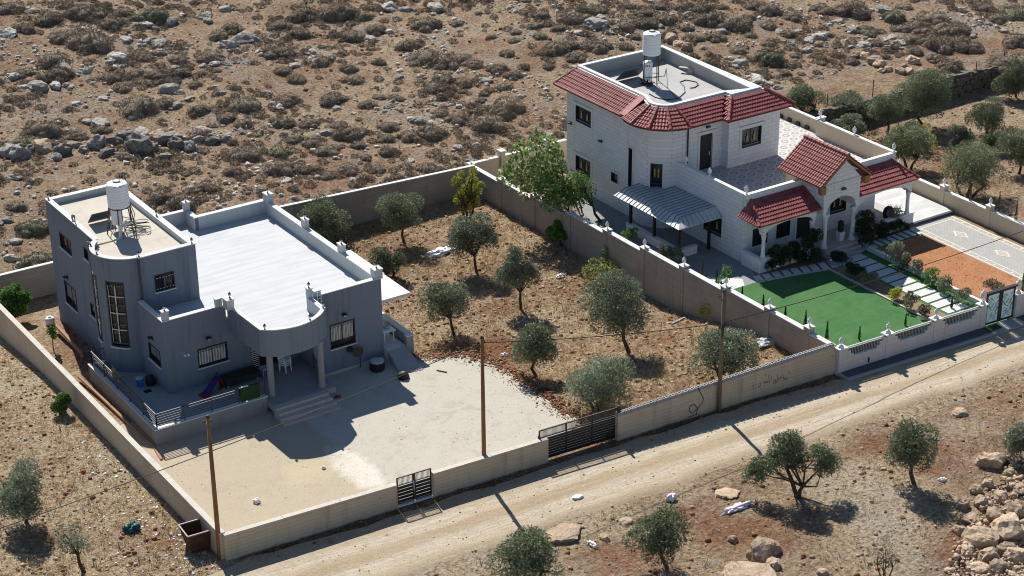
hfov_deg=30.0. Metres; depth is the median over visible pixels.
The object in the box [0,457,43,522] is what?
olive tree
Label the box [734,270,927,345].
lawn
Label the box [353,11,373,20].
green hillside shrub
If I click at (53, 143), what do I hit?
hillside shrub
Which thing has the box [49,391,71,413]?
green bush
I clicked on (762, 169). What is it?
white house
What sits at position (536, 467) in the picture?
verge weeds
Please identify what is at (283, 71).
hillside shrub
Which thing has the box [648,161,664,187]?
stair window
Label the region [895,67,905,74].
tan boulder
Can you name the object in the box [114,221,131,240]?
roof pipe
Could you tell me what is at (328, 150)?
hillside shrub
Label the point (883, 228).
garden bush
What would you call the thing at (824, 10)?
hillside shrub
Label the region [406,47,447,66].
hillside shrub
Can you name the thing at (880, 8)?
hillside rock
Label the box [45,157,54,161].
hillside rock
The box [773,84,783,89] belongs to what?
hillside rock
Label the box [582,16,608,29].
hillside rock
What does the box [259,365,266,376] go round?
plastic stool
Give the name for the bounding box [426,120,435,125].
hillside rock
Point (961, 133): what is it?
grove tree
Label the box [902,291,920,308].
garden bush
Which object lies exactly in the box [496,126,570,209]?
broad leaved tree
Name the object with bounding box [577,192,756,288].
side patio
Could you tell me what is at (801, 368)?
boundary wall
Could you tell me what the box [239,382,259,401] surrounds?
green mat
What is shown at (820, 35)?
hillside rock
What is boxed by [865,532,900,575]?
bare shrub
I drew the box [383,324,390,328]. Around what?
basin
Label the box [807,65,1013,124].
dry stone wall
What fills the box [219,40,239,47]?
hillside rock
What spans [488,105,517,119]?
hillside shrub
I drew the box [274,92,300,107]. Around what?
hillside shrub
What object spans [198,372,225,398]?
toy slide
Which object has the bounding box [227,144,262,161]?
hillside shrub
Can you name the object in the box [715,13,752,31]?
hillside shrub
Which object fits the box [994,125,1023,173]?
grove tree
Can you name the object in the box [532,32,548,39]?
green hillside shrub
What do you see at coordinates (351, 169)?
hillside shrub
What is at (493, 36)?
hillside shrub
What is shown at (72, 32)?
hillside shrub
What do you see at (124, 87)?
hillside shrub
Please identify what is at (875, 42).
hillside shrub
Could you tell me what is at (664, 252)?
garden bush
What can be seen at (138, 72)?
hillside shrub
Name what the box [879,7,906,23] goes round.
green hillside shrub
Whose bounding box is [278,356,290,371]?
plastic chair
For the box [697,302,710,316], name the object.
weed clump
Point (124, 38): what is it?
hillside rock
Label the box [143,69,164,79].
hillside shrub
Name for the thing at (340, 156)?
scree
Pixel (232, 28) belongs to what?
hillside shrub
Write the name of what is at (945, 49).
hillside shrub
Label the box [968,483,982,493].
heap boulder
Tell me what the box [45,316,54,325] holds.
pressure tank
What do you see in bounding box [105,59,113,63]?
hillside rock
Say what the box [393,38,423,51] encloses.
hillside shrub
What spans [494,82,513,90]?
hillside shrub
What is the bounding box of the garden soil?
[877,234,1023,318]
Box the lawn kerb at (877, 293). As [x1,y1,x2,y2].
[757,268,930,320]
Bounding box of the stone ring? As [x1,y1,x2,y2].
[826,255,852,265]
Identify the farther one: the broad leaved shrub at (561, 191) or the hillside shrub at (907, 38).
the hillside shrub at (907, 38)
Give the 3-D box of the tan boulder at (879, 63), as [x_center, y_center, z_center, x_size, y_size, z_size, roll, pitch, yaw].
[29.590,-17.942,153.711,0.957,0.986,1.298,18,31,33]
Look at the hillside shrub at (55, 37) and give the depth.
155.87 m
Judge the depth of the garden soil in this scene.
118.59 m
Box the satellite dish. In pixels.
[353,347,363,367]
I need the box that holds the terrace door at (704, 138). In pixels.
[697,128,716,169]
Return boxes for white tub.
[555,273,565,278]
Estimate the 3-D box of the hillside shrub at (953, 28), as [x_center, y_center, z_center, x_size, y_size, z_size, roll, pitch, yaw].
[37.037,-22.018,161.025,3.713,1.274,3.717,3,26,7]
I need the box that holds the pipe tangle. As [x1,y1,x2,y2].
[122,178,150,234]
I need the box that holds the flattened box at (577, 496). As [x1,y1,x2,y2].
[572,494,583,499]
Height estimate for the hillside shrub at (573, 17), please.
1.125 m
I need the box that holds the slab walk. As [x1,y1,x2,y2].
[864,229,921,248]
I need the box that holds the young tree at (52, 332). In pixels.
[46,322,57,349]
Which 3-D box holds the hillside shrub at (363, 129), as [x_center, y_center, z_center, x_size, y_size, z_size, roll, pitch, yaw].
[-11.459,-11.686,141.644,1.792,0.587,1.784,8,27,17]
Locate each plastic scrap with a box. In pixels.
[122,520,140,534]
[938,477,946,481]
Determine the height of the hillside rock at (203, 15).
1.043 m
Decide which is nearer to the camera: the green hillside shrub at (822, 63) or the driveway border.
the driveway border
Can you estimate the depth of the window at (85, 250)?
106.53 m
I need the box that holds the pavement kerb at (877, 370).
[838,323,1023,380]
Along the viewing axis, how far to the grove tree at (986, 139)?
139.51 m
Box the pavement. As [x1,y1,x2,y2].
[841,315,1023,376]
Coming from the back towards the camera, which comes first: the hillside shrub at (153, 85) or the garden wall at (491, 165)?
the hillside shrub at (153, 85)
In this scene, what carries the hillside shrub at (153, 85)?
on the ground at (866, 80)
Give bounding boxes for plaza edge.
[908,210,954,227]
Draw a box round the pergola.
[614,183,722,258]
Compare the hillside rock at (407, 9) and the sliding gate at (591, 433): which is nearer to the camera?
the sliding gate at (591, 433)
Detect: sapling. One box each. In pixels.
[601,245,609,270]
[717,264,731,284]
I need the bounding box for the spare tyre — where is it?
[883,206,893,218]
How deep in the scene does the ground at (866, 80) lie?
119.00 m
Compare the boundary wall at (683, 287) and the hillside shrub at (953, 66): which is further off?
the hillside shrub at (953, 66)
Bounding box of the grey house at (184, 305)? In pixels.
[45,184,422,445]
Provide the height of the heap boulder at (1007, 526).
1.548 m
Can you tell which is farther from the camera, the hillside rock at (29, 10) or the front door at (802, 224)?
the hillside rock at (29, 10)
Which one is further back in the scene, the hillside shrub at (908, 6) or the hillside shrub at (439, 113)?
the hillside shrub at (908, 6)
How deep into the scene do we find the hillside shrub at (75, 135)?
140.50 m
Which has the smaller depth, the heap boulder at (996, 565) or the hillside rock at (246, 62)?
the heap boulder at (996, 565)
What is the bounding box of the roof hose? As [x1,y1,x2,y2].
[640,69,698,99]
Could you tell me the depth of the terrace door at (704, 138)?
123.42 m
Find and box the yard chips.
[167,364,548,524]
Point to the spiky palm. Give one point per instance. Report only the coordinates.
(896, 210)
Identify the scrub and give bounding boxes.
[0,0,1023,256]
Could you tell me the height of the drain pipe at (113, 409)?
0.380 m
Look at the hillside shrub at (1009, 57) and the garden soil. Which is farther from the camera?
the hillside shrub at (1009, 57)
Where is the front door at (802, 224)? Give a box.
[794,217,815,240]
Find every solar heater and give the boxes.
[88,210,122,230]
[616,60,652,81]
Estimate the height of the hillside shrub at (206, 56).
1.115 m
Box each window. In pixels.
[59,232,72,257]
[64,280,77,313]
[83,247,88,262]
[90,302,95,320]
[92,272,103,342]
[105,281,130,349]
[148,341,161,369]
[154,271,176,293]
[197,341,229,369]
[250,348,277,367]
[330,318,356,350]
[573,100,592,130]
[573,150,592,180]
[610,169,618,184]
[627,145,633,186]
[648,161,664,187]
[702,217,723,239]
[739,121,764,151]
[751,227,768,248]
[774,219,791,239]
[828,198,846,215]
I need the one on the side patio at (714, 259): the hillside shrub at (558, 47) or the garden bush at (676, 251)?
the garden bush at (676, 251)
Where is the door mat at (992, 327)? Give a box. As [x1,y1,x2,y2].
[983,324,1002,331]
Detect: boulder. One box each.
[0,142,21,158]
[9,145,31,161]
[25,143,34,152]
[32,138,52,154]
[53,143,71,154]
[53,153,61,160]
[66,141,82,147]
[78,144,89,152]
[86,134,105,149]
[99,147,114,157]
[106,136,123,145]
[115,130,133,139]
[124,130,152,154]
[148,129,163,139]
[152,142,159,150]
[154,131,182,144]
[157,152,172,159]
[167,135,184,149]
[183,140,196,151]
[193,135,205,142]
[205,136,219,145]
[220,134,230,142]
[543,522,580,543]
[599,533,608,541]
[618,517,633,525]
[664,32,678,42]
[672,40,684,46]
[680,42,692,51]
[715,487,739,498]
[721,561,776,575]
[727,535,738,543]
[746,536,781,562]
[766,557,779,570]
[816,568,828,575]
[850,51,859,57]
[860,51,870,59]
[866,55,881,64]
[872,59,886,66]
[877,68,884,72]
[884,66,892,72]
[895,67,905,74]
[905,55,919,64]
[905,67,914,74]
[951,407,968,416]
[951,525,964,535]
[956,497,969,510]
[960,512,981,525]
[961,525,999,549]
[961,544,974,557]
[966,561,988,575]
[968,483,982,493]
[973,494,987,507]
[974,452,1008,468]
[978,547,998,562]
[981,478,993,488]
[986,506,1001,521]
[987,558,1010,575]
[990,512,1023,540]
[993,490,1007,503]
[996,541,1016,557]
[1001,501,1023,518]
[1002,468,1015,476]
[1002,547,1023,564]
[1011,482,1023,494]
[1012,565,1020,573]
[1015,524,1023,542]
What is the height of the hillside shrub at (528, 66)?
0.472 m
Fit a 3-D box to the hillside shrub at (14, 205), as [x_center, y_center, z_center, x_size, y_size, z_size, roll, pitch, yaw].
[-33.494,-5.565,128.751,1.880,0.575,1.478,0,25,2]
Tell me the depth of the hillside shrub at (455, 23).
162.21 m
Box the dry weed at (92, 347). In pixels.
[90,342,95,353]
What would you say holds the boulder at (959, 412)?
on the ground at (866, 80)
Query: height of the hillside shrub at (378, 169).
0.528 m
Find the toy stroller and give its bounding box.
[110,365,124,383]
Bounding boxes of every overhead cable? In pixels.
[0,343,479,528]
[484,323,718,342]
[719,230,1023,323]
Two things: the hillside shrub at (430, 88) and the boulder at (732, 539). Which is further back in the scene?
the hillside shrub at (430, 88)
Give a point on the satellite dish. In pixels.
(357, 351)
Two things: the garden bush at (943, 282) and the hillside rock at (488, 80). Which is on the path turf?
the garden bush at (943, 282)
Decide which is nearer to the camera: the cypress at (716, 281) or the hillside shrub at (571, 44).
the cypress at (716, 281)
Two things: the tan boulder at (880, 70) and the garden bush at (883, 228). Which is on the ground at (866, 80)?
the tan boulder at (880, 70)
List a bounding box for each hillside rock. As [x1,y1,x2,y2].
[0,28,16,37]
[0,216,14,222]
[3,174,16,179]
[3,254,20,261]
[4,72,19,79]
[7,238,22,243]
[19,84,27,88]
[24,8,36,12]
[27,80,47,91]
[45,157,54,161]
[49,81,60,89]
[61,82,70,86]
[71,101,81,105]
[77,68,91,73]
[82,118,90,123]
[90,117,110,126]
[97,95,107,100]
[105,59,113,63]
[106,51,127,62]
[119,35,132,41]
[127,115,136,119]
[135,126,149,132]
[138,21,153,27]
[143,37,152,42]
[149,26,159,29]
[149,38,167,47]
[158,83,181,93]
[164,17,177,26]
[167,65,179,69]
[172,101,183,108]
[173,89,184,94]
[183,95,195,100]
[193,126,206,133]
[195,11,211,19]
[198,63,206,67]
[203,17,212,22]
[208,61,220,65]
[216,90,226,95]
[218,5,231,11]
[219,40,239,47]
[222,61,231,65]
[229,30,259,43]
[237,127,244,133]
[240,60,252,64]
[261,90,271,95]
[274,103,284,108]
[283,177,291,181]
[289,62,300,67]
[307,48,315,53]
[319,130,333,135]
[333,106,341,110]
[365,35,375,40]
[379,1,396,11]
[384,103,393,108]
[385,29,393,33]
[398,6,413,11]
[406,158,414,162]
[409,115,426,123]
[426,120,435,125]
[427,2,444,11]
[453,144,463,149]
[480,78,493,82]
[573,30,582,35]
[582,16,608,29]
[600,22,608,28]
[699,45,707,49]
[715,28,727,34]
[733,58,747,65]
[746,73,766,83]
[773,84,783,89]
[793,29,803,33]
[802,46,812,53]
[803,36,814,41]
[811,33,828,40]
[834,18,844,22]
[846,26,856,33]
[858,41,871,47]
[875,5,891,12]
[887,34,895,39]
[898,39,908,44]
[998,28,1007,32]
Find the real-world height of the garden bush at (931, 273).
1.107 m
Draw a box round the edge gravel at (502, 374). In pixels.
[414,347,607,443]
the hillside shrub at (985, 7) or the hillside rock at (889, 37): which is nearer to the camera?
the hillside rock at (889, 37)
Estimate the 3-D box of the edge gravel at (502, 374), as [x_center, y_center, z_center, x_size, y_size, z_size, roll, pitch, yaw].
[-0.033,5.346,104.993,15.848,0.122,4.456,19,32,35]
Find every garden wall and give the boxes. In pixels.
[474,133,566,176]
[834,279,1023,375]
[898,159,1023,242]
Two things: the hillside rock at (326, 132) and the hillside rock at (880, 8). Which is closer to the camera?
the hillside rock at (326, 132)
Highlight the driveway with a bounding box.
[910,215,1023,279]
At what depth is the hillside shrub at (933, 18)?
162.79 m
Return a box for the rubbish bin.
[178,518,210,552]
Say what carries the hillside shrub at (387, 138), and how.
on the ground at (866, 80)
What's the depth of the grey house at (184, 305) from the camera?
105.00 m
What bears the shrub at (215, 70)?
on the ground at (866, 80)
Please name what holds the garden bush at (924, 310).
on the lawn kerb at (877, 293)
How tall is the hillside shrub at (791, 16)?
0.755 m
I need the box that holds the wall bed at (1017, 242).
[952,213,1023,246]
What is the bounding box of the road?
[208,327,1023,575]
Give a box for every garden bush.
[620,227,637,238]
[657,242,673,258]
[668,244,685,261]
[765,249,778,270]
[769,244,792,267]
[788,240,806,262]
[800,228,823,262]
[830,250,846,261]
[845,261,866,275]
[852,209,878,247]
[858,271,878,283]
[873,219,890,238]
[885,240,904,261]
[888,219,909,231]
[888,286,902,300]
[895,251,911,268]
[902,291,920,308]
[911,259,923,274]
[917,304,930,314]
[921,267,940,285]
[935,275,952,290]
[952,287,971,301]
[982,278,1004,289]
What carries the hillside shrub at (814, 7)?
on the ground at (866, 80)
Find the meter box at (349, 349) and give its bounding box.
[347,346,352,351]
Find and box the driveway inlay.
[956,232,1006,255]
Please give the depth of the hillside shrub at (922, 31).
159.41 m
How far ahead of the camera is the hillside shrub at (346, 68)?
152.26 m
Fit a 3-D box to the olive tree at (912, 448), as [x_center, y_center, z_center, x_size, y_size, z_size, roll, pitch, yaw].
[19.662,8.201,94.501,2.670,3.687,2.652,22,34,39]
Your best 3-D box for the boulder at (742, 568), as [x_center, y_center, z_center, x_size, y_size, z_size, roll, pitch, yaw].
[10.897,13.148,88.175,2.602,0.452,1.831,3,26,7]
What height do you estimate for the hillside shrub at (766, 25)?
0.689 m
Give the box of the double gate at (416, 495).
[396,468,432,507]
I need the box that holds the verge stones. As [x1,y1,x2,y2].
[251,378,832,555]
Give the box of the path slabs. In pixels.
[844,253,969,313]
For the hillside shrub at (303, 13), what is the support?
on the ground at (866, 80)
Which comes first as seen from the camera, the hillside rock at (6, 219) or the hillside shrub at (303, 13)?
the hillside rock at (6, 219)
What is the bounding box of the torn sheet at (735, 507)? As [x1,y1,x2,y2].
[719,500,752,516]
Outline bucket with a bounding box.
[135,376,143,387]
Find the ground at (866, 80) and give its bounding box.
[0,0,1023,575]
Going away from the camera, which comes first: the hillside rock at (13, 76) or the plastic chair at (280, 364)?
the plastic chair at (280, 364)
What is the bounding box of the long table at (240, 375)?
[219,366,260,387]
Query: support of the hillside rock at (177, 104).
on the ground at (866, 80)
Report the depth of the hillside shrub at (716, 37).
157.47 m
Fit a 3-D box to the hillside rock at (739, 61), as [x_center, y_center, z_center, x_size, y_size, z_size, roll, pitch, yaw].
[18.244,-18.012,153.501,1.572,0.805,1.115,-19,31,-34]
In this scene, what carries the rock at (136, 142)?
on the ground at (866, 80)
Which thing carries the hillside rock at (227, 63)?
on the ground at (866, 80)
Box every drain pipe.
[55,324,85,358]
[78,376,162,459]
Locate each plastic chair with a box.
[277,355,289,366]
[277,356,291,373]
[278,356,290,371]
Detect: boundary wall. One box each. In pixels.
[0,164,474,298]
[0,303,224,559]
[222,483,397,560]
[431,437,547,497]
[466,156,835,372]
[615,342,834,440]
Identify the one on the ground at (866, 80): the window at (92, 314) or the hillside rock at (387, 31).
the hillside rock at (387, 31)
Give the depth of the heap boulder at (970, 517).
92.00 m
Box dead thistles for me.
[0,0,1023,575]
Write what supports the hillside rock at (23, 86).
on the ground at (866, 80)
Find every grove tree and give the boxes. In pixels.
[785,82,826,111]
[824,89,870,110]
[829,113,866,133]
[866,93,905,134]
[882,120,934,169]
[891,67,953,124]
[913,124,937,152]
[939,139,1009,198]
[946,124,974,154]
[964,96,1004,133]
[981,130,1006,150]
[991,59,1023,97]
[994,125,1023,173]
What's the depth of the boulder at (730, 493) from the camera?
94.55 m
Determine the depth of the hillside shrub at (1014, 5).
165.48 m
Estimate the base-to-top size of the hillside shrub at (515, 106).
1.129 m
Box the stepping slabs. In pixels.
[753,228,922,282]
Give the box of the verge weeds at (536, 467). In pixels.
[235,375,843,562]
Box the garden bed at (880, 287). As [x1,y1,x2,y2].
[753,259,946,317]
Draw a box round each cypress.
[700,256,703,275]
[714,268,717,282]
[803,310,806,324]
[824,321,829,339]
[967,184,971,210]
[997,191,1000,211]
[1014,200,1017,220]
[1020,273,1023,291]
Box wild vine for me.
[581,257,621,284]
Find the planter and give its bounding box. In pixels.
[836,220,844,241]
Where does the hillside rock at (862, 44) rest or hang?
on the ground at (866, 80)
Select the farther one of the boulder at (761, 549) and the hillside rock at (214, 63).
the hillside rock at (214, 63)
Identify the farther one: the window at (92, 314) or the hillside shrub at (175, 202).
the hillside shrub at (175, 202)
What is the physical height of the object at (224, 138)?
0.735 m
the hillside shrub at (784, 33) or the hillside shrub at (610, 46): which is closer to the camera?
the hillside shrub at (610, 46)
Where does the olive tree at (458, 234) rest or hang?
on the ground at (866, 80)
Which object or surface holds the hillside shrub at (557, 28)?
on the ground at (866, 80)
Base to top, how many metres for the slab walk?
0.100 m
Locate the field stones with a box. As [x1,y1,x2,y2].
[0,88,1023,575]
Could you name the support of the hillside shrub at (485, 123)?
on the ground at (866, 80)
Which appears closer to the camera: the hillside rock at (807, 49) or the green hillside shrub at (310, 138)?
the green hillside shrub at (310, 138)
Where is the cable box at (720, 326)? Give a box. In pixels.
[718,322,726,335]
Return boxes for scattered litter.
[5,100,970,574]
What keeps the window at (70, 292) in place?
in the grey house at (184, 305)
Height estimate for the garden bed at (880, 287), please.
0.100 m
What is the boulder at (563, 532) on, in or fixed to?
on the ground at (866, 80)
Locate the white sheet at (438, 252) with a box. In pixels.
[426,245,454,256]
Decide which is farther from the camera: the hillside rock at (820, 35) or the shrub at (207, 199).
the hillside rock at (820, 35)
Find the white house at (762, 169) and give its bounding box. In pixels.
[553,45,919,273]
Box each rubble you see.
[239,374,839,559]
[413,347,595,425]
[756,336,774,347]
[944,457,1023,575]
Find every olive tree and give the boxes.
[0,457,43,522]
[53,522,91,572]
[296,193,352,242]
[367,246,405,278]
[375,191,424,241]
[416,282,472,335]
[446,211,498,272]
[484,524,564,575]
[493,245,542,309]
[509,322,558,376]
[562,354,636,412]
[577,269,652,352]
[621,502,691,568]
[686,327,761,377]
[741,428,842,497]
[883,417,941,484]
[1001,422,1023,461]
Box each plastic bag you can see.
[252,497,260,503]
[587,540,597,548]
[665,493,676,501]
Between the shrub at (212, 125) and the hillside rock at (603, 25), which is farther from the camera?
the hillside rock at (603, 25)
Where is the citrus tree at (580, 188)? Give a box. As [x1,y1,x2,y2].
[568,170,601,221]
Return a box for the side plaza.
[875,188,950,221]
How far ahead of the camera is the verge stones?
96.92 m
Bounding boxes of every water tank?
[106,179,133,234]
[642,29,660,85]
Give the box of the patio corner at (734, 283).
[706,277,744,288]
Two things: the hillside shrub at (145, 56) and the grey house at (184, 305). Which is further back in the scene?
the hillside shrub at (145, 56)
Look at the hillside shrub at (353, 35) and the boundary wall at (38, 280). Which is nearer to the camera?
the boundary wall at (38, 280)
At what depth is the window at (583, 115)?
127.62 m
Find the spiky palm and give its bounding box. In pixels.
[888,204,904,230]
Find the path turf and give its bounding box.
[840,250,1006,326]
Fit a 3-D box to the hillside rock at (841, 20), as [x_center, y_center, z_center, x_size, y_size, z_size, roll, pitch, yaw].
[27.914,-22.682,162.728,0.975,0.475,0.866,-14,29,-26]
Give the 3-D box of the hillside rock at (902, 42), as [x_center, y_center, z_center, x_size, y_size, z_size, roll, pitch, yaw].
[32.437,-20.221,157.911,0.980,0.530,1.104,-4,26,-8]
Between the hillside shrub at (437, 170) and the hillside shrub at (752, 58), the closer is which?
the hillside shrub at (437, 170)
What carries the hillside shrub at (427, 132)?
on the ground at (866, 80)
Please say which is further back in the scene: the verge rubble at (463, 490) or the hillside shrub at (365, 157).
the hillside shrub at (365, 157)
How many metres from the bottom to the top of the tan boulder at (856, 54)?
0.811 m
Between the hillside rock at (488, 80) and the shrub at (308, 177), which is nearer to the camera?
the shrub at (308, 177)
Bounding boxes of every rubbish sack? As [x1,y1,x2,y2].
[145,374,155,386]
[397,371,409,379]
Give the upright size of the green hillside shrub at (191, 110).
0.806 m
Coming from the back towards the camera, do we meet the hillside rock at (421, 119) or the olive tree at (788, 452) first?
the hillside rock at (421, 119)
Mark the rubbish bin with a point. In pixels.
(196, 538)
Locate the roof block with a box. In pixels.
[679,66,694,73]
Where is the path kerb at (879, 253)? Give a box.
[861,242,1009,318]
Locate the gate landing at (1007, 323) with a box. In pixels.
[986,317,1023,330]
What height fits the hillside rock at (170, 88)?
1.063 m
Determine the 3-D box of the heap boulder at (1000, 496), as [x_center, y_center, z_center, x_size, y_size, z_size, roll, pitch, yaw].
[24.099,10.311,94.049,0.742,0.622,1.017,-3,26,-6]
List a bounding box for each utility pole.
[203,414,220,558]
[477,335,485,455]
[717,289,725,412]
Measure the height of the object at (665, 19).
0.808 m
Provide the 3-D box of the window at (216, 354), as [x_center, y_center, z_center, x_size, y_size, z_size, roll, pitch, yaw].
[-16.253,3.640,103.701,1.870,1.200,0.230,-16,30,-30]
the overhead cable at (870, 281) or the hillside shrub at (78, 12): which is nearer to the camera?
the overhead cable at (870, 281)
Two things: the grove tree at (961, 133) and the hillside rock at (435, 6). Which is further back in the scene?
the hillside rock at (435, 6)
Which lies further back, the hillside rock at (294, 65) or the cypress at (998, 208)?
the hillside rock at (294, 65)
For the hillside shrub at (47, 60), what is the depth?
151.81 m
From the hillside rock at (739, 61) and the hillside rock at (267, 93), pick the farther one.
the hillside rock at (739, 61)
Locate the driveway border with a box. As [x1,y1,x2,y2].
[911,215,1023,279]
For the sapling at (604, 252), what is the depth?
121.59 m
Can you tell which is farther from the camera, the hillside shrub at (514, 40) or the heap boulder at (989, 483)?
the hillside shrub at (514, 40)
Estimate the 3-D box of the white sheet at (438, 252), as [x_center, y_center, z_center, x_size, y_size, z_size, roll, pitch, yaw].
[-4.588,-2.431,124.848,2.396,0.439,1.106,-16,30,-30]
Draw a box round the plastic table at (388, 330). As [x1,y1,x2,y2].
[383,327,395,343]
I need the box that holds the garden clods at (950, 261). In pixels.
[893,239,1011,292]
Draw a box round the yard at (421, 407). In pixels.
[120,355,585,531]
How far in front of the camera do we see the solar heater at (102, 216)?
106.75 m
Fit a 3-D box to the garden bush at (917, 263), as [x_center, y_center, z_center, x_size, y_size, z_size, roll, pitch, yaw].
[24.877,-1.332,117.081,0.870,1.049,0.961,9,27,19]
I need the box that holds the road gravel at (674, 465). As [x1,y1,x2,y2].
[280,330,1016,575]
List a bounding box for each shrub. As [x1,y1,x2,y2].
[0,1,25,14]
[0,283,32,318]
[4,200,28,211]
[9,21,31,32]
[12,134,41,147]
[13,21,34,34]
[13,67,35,78]
[13,219,47,238]
[15,251,52,268]
[21,118,63,138]
[34,10,64,26]
[36,52,70,68]
[37,63,75,83]
[39,220,48,232]
[47,28,70,44]
[49,139,57,147]
[58,28,107,44]
[62,128,89,141]
[63,28,116,53]
[64,3,99,20]
[88,5,105,19]
[91,125,112,133]
[97,71,120,82]
[99,15,121,31]
[111,7,134,16]
[113,80,132,92]
[114,151,132,160]
[117,93,160,116]
[126,68,144,76]
[127,12,145,21]
[131,49,154,61]
[140,6,171,24]
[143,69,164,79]
[145,81,156,86]
[146,188,173,202]
[156,96,177,109]
[162,76,179,84]
[162,166,177,173]
[163,192,197,211]
[166,54,189,64]
[170,67,192,76]
[178,169,192,176]
[187,79,202,88]
[187,104,211,115]
[192,180,217,193]
[194,49,224,63]
[201,195,211,201]
[206,27,228,40]
[207,123,218,127]
[211,67,222,72]
[217,111,236,123]
[222,21,243,34]
[223,165,242,175]
[224,95,262,111]
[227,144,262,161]
[232,117,254,128]
[260,158,296,175]
[261,43,295,59]
[266,19,295,31]
[267,145,292,158]
[268,106,278,111]
[271,116,296,128]
[272,66,291,75]
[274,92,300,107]
[283,132,305,144]
[286,72,306,83]
[288,4,318,22]
[289,28,310,38]
[297,118,320,128]
[297,164,315,174]
[300,137,322,148]
[301,53,336,67]
[304,136,320,140]
[304,175,316,179]
[314,144,342,156]
[316,0,359,20]
[318,91,349,107]
[319,171,337,180]
[327,120,348,128]
[328,124,366,141]
[336,163,359,175]
[338,63,359,73]
[339,29,364,42]
[339,73,366,84]
[339,162,350,167]
[349,140,366,149]
[352,127,368,134]
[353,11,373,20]
[356,99,378,108]
[359,154,371,160]
[364,24,386,36]
[368,165,386,173]
[369,57,386,65]
[372,94,386,99]
[375,121,401,131]
[376,134,397,143]
[378,145,402,157]
[387,95,404,102]
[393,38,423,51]
[396,129,422,142]
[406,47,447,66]
[407,16,444,33]
[413,162,435,171]
[417,123,450,142]
[423,81,443,94]
[429,107,448,117]
[432,53,461,70]
[435,166,445,171]
[438,76,452,83]
[443,111,466,124]
[448,19,463,26]
[451,166,485,220]
[452,53,471,63]
[454,76,473,86]
[458,57,484,69]
[458,89,467,93]
[468,112,507,132]
[474,97,486,102]
[480,91,490,96]
[484,63,495,71]
[485,35,496,38]
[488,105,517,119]
[489,62,510,74]
[490,94,528,112]
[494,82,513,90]
[499,49,514,57]
[500,69,523,80]
[507,37,520,43]
[509,29,521,34]
[519,63,529,69]
[522,165,582,214]
[525,21,543,29]
[529,10,550,18]
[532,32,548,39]
[536,46,559,56]
[542,41,567,54]
[542,63,555,69]
[543,219,567,245]
[550,24,566,31]
[556,8,589,24]
[556,14,569,24]
[558,38,578,49]
[563,51,588,62]
[565,4,587,13]
[577,38,605,51]
[586,4,607,14]
[591,41,607,53]
[603,42,614,50]
[611,19,636,31]
[616,42,635,50]
[619,1,635,9]
[629,33,641,40]
[633,9,653,16]
[633,16,660,29]
[651,1,667,9]
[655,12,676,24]
[665,29,677,34]
[673,3,688,11]
[679,24,695,31]
[688,34,704,42]
[690,8,726,27]
[691,1,715,13]
[704,32,727,42]
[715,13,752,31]
[716,3,729,9]
[729,47,746,54]
[736,17,752,26]
[740,0,767,10]
[741,14,756,19]
[743,32,757,37]
[745,55,757,61]
[754,47,786,67]
[755,2,782,16]
[759,19,777,29]
[759,40,774,46]
[779,29,796,37]
[779,70,791,75]
[782,10,803,21]
[789,53,798,58]
[797,71,805,75]
[808,3,821,10]
[816,5,836,15]
[817,60,826,65]
[834,0,874,19]
[845,57,860,65]
[859,25,874,30]
[859,28,881,37]
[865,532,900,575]
[868,39,884,46]
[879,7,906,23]
[880,53,890,58]
[890,23,912,32]
[895,3,913,10]
[895,34,922,44]
[905,19,931,29]
[905,45,923,55]
[910,25,940,36]
[915,10,950,24]
[918,32,953,50]
[926,53,948,63]
[929,20,972,36]
[934,57,964,72]
[936,44,952,54]
[945,33,972,52]
[967,39,985,54]
[975,2,994,11]
[983,57,1011,73]
[987,12,1007,24]
[987,48,1023,66]
[997,1,1022,12]
[1001,6,1023,20]
[1001,30,1023,47]
[1002,43,1015,48]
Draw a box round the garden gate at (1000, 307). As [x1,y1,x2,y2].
[985,284,1017,325]
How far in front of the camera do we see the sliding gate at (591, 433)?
98.33 m
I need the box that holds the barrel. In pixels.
[369,357,384,372]
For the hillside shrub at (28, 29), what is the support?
on the ground at (866, 80)
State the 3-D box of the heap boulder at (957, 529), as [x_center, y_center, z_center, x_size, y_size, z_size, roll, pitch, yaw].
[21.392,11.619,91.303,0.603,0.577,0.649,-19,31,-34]
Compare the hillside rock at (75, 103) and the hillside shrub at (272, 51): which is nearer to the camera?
the hillside rock at (75, 103)
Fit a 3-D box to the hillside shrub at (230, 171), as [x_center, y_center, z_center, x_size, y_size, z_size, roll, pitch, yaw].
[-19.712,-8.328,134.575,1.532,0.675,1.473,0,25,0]
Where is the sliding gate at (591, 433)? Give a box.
[538,405,620,457]
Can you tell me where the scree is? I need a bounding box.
[0,0,1021,251]
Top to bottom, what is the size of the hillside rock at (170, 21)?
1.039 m
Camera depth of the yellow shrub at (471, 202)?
129.12 m

